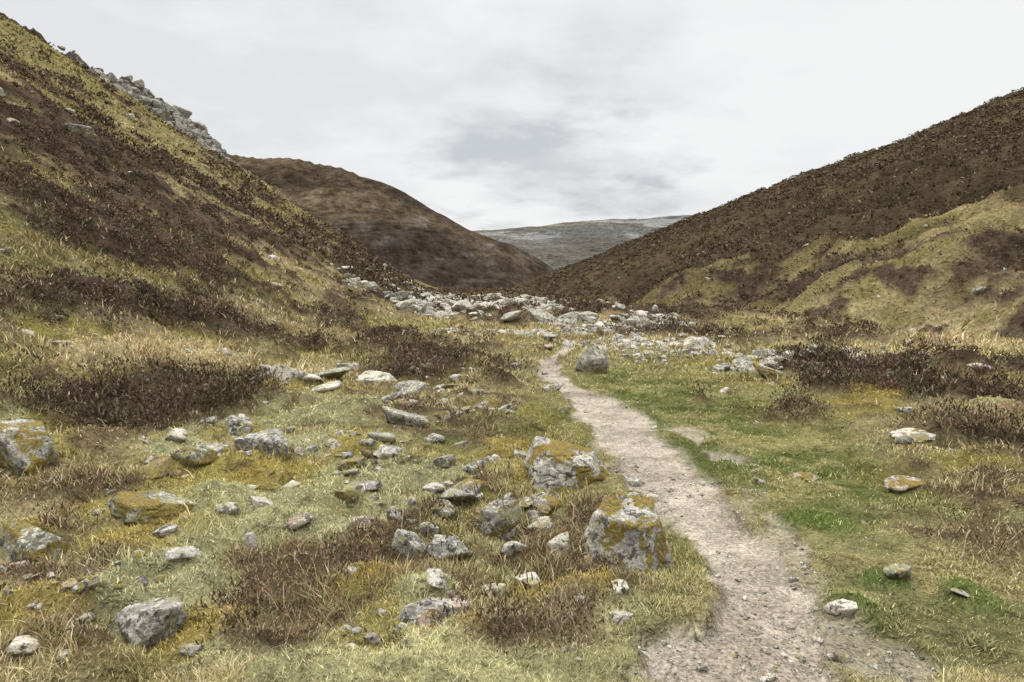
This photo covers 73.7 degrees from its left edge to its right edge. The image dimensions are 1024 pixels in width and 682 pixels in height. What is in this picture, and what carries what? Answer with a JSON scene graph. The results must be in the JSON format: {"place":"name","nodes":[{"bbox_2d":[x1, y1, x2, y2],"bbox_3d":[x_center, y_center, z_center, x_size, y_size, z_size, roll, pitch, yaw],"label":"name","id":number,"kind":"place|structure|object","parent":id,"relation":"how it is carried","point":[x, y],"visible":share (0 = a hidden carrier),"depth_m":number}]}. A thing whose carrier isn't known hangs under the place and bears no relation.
{"place":"outdoors","nodes":[
{"label":"outdoors","id":0,"kind":"place"},
{"bbox_2d":[0,12,1023,681],"bbox_3d":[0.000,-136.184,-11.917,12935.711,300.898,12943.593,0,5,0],"label":"ground terrain","id":1,"kind":"structure","parent":0,"point":[412,238],"depth_m":7.73},
{"bbox_2d":[5,635,43,654],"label":"boulder","id":2,"kind":"object","parent":1,"relation":"on","point":[18,645],"visible":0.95,"depth_m":2.87},
{"bbox_2d":[0,419,57,476],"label":"boulder","id":3,"kind":"object","parent":1,"relation":"on","point":[25,444],"visible":0.84,"depth_m":5.39},
{"bbox_2d":[0,518,68,562],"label":"boulder","id":4,"kind":"object","parent":1,"relation":"on","point":[26,534],"visible":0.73,"depth_m":3.88},
{"bbox_2d":[56,650,71,663],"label":"boulder","id":5,"kind":"object","parent":1,"relation":"on","point":[66,653],"visible":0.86,"depth_m":2.84},
{"bbox_2d":[65,123,96,138],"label":"boulder","id":6,"kind":"object","parent":1,"relation":"on","point":[84,131],"visible":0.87,"depth_m":28.62},
{"bbox_2d":[114,597,185,649],"bbox_3d":[-1.716,1.363,3.249,0.270,0.262,0.260,5,7,45],"label":"boulder","id":7,"kind":"object","parent":1,"relation":"on","point":[149,623],"visible":0.79,"depth_m":3.17},
{"bbox_2d":[107,490,196,525],"bbox_3d":[-2.476,1.133,4.684,0.493,0.210,0.420,4,7,40],"label":"boulder","id":8,"kind":"object","parent":1,"relation":"on","point":[153,507],"visible":0.92,"depth_m":4.56},
{"bbox_2d":[57,46,250,172],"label":"ridge crag rocks","id":9,"kind":"object","parent":1,"relation":"on","point":[180,117],"visible":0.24,"depth_m":157.29},
{"bbox_2d":[152,524,177,537],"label":"boulder","id":10,"kind":"object","parent":1,"relation":"on","point":[163,531],"visible":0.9,"depth_m":4.23},
{"bbox_2d":[165,428,186,441],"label":"boulder","id":11,"kind":"object","parent":1,"relation":"on","point":[178,434],"visible":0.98,"depth_m":6.51},
{"bbox_2d":[163,545,200,561],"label":"boulder","id":12,"kind":"object","parent":1,"relation":"on","point":[183,553],"visible":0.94,"depth_m":3.81},
{"bbox_2d":[170,445,217,466],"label":"boulder","id":13,"kind":"object","parent":1,"relation":"on","point":[193,455],"visible":0.97,"depth_m":5.79},
{"bbox_2d":[199,416,217,423],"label":"boulder","id":14,"kind":"object","parent":1,"relation":"on","point":[212,419],"visible":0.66,"depth_m":7.67},
{"bbox_2d":[215,502,238,513],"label":"boulder","id":15,"kind":"object","parent":1,"relation":"on","point":[228,508],"visible":0.99,"depth_m":4.77},
{"bbox_2d":[237,417,252,429],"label":"boulder","id":16,"kind":"object","parent":1,"relation":"on","point":[247,422],"visible":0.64,"depth_m":7.35},
{"bbox_2d":[245,532,256,552],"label":"boulder","id":17,"kind":"object","parent":1,"relation":"on","point":[250,536],"visible":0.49,"depth_m":4.21},
{"bbox_2d":[248,484,257,489],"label":"boulder","id":18,"kind":"object","parent":1,"relation":"on","point":[253,486],"visible":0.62,"depth_m":5.37},
{"bbox_2d":[234,427,287,460],"bbox_3d":[-2.282,1.015,6.361,0.509,0.350,0.455,0,5,0],"label":"boulder","id":19,"kind":"object","parent":1,"relation":"on","point":[269,440],"visible":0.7,"depth_m":6.18},
{"bbox_2d":[249,496,274,508],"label":"boulder","id":20,"kind":"object","parent":1,"relation":"on","point":[257,502],"visible":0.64,"depth_m":4.81},
{"bbox_2d":[278,480,300,490],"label":"boulder","id":21,"kind":"object","parent":1,"relation":"on","point":[292,484],"visible":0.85,"depth_m":5.43},
{"bbox_2d":[285,512,313,530],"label":"boulder","id":22,"kind":"object","parent":1,"relation":"on","point":[302,519],"visible":0.99,"depth_m":4.46},
{"bbox_2d":[298,373,322,381],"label":"boulder","id":23,"kind":"object","parent":1,"relation":"on","point":[310,377],"visible":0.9,"depth_m":10.25},
{"bbox_2d":[310,380,341,391],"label":"boulder","id":24,"kind":"object","parent":1,"relation":"on","point":[332,385],"visible":0.84,"depth_m":9.63},
{"bbox_2d":[315,367,351,379],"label":"boulder","id":25,"kind":"object","parent":1,"relation":"on","point":[339,372],"visible":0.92,"depth_m":10.89},
{"bbox_2d":[336,363,359,372],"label":"boulder","id":26,"kind":"object","parent":1,"relation":"on","point":[352,366],"visible":0.38,"depth_m":12.57},
{"bbox_2d":[340,469,358,475],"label":"boulder","id":27,"kind":"object","parent":1,"relation":"on","point":[349,472],"visible":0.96,"depth_m":5.50},
{"bbox_2d":[354,480,382,490],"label":"boulder","id":28,"kind":"object","parent":1,"relation":"on","point":[372,485],"visible":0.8,"depth_m":5.29},
{"bbox_2d":[355,370,397,385],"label":"boulder","id":29,"kind":"object","parent":1,"relation":"on","point":[369,376],"visible":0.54,"depth_m":11.11},
{"bbox_2d":[367,432,395,442],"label":"boulder","id":30,"kind":"object","parent":1,"relation":"on","point":[384,437],"visible":0.81,"depth_m":6.61},
{"bbox_2d":[381,391,401,403],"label":"boulder","id":31,"kind":"object","parent":1,"relation":"on","point":[392,397],"visible":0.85,"depth_m":8.66},
{"bbox_2d":[386,506,402,522],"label":"boulder","id":32,"kind":"object","parent":1,"relation":"on","point":[392,508],"visible":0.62,"depth_m":4.80},
{"bbox_2d":[382,406,429,428],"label":"boulder","id":33,"kind":"object","parent":1,"relation":"on","point":[394,416],"visible":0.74,"depth_m":7.73},
{"bbox_2d":[393,380,419,390],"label":"boulder","id":34,"kind":"object","parent":1,"relation":"on","point":[399,386],"visible":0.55,"depth_m":10.25},
{"bbox_2d":[391,529,426,559],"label":"boulder","id":35,"kind":"object","parent":1,"relation":"on","point":[404,538],"visible":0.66,"depth_m":4.22},
{"bbox_2d":[416,607,438,628],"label":"boulder","id":36,"kind":"object","parent":1,"relation":"on","point":[425,617],"visible":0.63,"depth_m":3.19},
{"bbox_2d":[419,522,438,537],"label":"boulder","id":37,"kind":"object","parent":1,"relation":"on","point":[423,527],"visible":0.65,"depth_m":4.60},
{"bbox_2d":[426,433,444,442],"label":"boulder","id":38,"kind":"object","parent":1,"relation":"on","point":[440,438],"visible":0.61,"depth_m":7.25},
{"bbox_2d":[432,499,457,520],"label":"boulder","id":39,"kind":"object","parent":1,"relation":"on","point":[445,510],"visible":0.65,"depth_m":4.90},
{"bbox_2d":[433,454,456,467],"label":"boulder","id":40,"kind":"object","parent":1,"relation":"on","point":[446,460],"visible":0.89,"depth_m":5.82},
{"bbox_2d":[427,534,472,559],"bbox_3d":[-0.384,1.309,4.277,0.284,0.184,0.208,0,5,0],"label":"boulder","id":41,"kind":"object","parent":1,"relation":"on","point":[459,548],"visible":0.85,"depth_m":4.21},
{"bbox_2d":[434,595,469,618],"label":"boulder","id":42,"kind":"object","parent":1,"relation":"on","point":[457,606],"visible":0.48,"depth_m":3.35},
{"bbox_2d":[440,478,491,500],"bbox_3d":[-0.356,1.196,5.427,0.405,0.194,0.300,0,5,0],"label":"boulder","id":43,"kind":"object","parent":1,"relation":"on","point":[467,484],"visible":0.8,"depth_m":5.34},
{"bbox_2d":[462,460,486,474],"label":"boulder","id":44,"kind":"object","parent":1,"relation":"on","point":[471,467],"visible":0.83,"depth_m":5.68},
{"bbox_2d":[479,583,505,604],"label":"boulder","id":45,"kind":"object","parent":1,"relation":"on","point":[502,586],"visible":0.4,"depth_m":3.67},
{"bbox_2d":[0,106,995,681],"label":"scattered stones","id":46,"kind":"object","parent":1,"relation":"on","point":[162,466],"visible":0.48,"depth_m":5.50},
{"bbox_2d":[476,499,519,538],"bbox_3d":[-0.106,1.335,4.863,0.290,0.401,0.210,3,6,32],"label":"boulder","id":47,"kind":"object","parent":1,"relation":"on","point":[501,519],"visible":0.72,"depth_m":4.81},
{"bbox_2d":[0,71,1006,332],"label":"hillside rocks","id":48,"kind":"object","parent":1,"relation":"on","point":[132,117],"visible":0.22,"depth_m":28.60},
{"bbox_2d":[0,15,1023,681],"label":"grass","id":49,"kind":"structure","parent":1,"relation":"on","point":[138,347],"depth_m":5.68},
{"bbox_2d":[0,72,1023,662],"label":"heather","id":50,"kind":"object","parent":1,"relation":"on","point":[226,382],"visible":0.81,"depth_m":11.51},
{"bbox_2d":[0,16,1023,310],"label":"distant heather","id":51,"kind":"object","parent":1,"relation":"on","point":[368,274],"visible":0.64,"depth_m":64.80},
{"bbox_2d":[0,157,1023,655],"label":"dead stems","id":52,"kind":"object","parent":1,"relation":"on","point":[520,607],"visible":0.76,"depth_m":4.04},
{"bbox_2d":[500,310,523,320],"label":"boulder","id":53,"kind":"object","parent":1,"relation":"on","point":[510,316],"visible":1,"depth_m":23.62},
{"bbox_2d":[500,541,527,556],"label":"boulder","id":54,"kind":"object","parent":1,"relation":"on","point":[511,547],"visible":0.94,"depth_m":4.22},
{"bbox_2d":[515,572,539,587],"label":"boulder","id":55,"kind":"object","parent":1,"relation":"on","point":[522,578],"visible":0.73,"depth_m":3.78},
{"bbox_2d":[526,520,552,532],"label":"boulder","id":56,"kind":"object","parent":1,"relation":"on","point":[536,525],"visible":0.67,"depth_m":4.71},
{"bbox_2d":[531,492,561,512],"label":"boulder","id":57,"kind":"object","parent":1,"relation":"on","point":[546,499],"visible":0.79,"depth_m":5.13},
{"bbox_2d":[542,381,562,390],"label":"boulder","id":58,"kind":"object","parent":1,"relation":"on","point":[555,385],"visible":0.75,"depth_m":10.07},
{"bbox_2d":[547,532,570,555],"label":"boulder","id":59,"kind":"object","parent":1,"relation":"on","point":[561,539],"visible":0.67,"depth_m":4.18},
{"bbox_2d":[523,436,608,499],"bbox_3d":[0.454,1.078,5.740,0.789,0.499,0.549,0,5,0],"label":"boulder","id":60,"kind":"object","parent":1,"relation":"on","point":[554,466],"visible":0.7,"depth_m":5.61},
{"bbox_2d":[577,311,597,320],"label":"boulder","id":61,"kind":"object","parent":1,"relation":"on","point":[583,316],"visible":0.81,"depth_m":23.73},
{"bbox_2d":[575,342,608,372],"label":"boulder","id":62,"kind":"object","parent":1,"relation":"on","point":[592,357],"visible":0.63,"depth_m":12.36},
{"bbox_2d":[584,555,604,567],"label":"boulder","id":63,"kind":"object","parent":1,"relation":"on","point":[588,559],"visible":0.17,"depth_m":3.96},
{"bbox_2d":[611,579,628,593],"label":"boulder","id":64,"kind":"object","parent":1,"relation":"on","point":[620,587],"visible":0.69,"depth_m":3.53},
{"bbox_2d":[582,489,673,572],"bbox_3d":[0.715,1.233,4.069,0.576,0.628,0.444,0,5,0],"label":"boulder","id":65,"kind":"object","parent":1,"relation":"on","point":[622,524],"visible":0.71,"depth_m":3.94},
{"bbox_2d":[539,358,937,681],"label":"path gravel","id":66,"kind":"structure","parent":1,"relation":"on","point":[839,656],"depth_m":3.18},
{"bbox_2d":[753,477,764,484],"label":"boulder","id":67,"kind":"object","parent":1,"relation":"on","point":[759,481],"visible":0.99,"depth_m":5.60},
{"bbox_2d":[752,363,782,380],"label":"boulder","id":68,"kind":"object","parent":1,"relation":"on","point":[762,370],"visible":0.86,"depth_m":11.75},
{"bbox_2d":[787,472,817,481],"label":"boulder","id":69,"kind":"object","parent":1,"relation":"on","point":[807,476],"visible":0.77,"depth_m":5.78},
{"bbox_2d":[824,599,857,615],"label":"boulder","id":70,"kind":"object","parent":1,"relation":"on","point":[845,607],"visible":1,"depth_m":3.33},
{"bbox_2d":[883,561,910,579],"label":"boulder","id":71,"kind":"object","parent":1,"relation":"on","point":[900,570],"visible":0.96,"depth_m":3.66},
{"bbox_2d":[884,475,926,493],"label":"boulder","id":72,"kind":"object","parent":1,"relation":"on","point":[897,484],"visible":0.92,"depth_m":5.50},
{"bbox_2d":[887,428,935,439],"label":"boulder","id":73,"kind":"object","parent":1,"relation":"on","point":[894,434],"visible":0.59,"depth_m":6.78},
{"bbox_2d":[950,588,970,597],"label":"boulder","id":74,"kind":"object","parent":1,"relation":"on","point":[960,592],"visible":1,"depth_m":3.47},
{"bbox_2d":[967,363,994,371],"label":"boulder","id":75,"kind":"object","parent":1,"relation":"on","point":[974,366],"visible":0.55,"depth_m":11.86},
{"bbox_2d":[0,0,1023,230],"label":"sky","id":76,"kind":"structure","parent":0,"point":[488,114]},
{"bbox_2d":[329,263,822,373],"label":"boulder field","id":77,"kind":"structure","parent":0,"point":[741,362],"depth_m":22.52}
]}

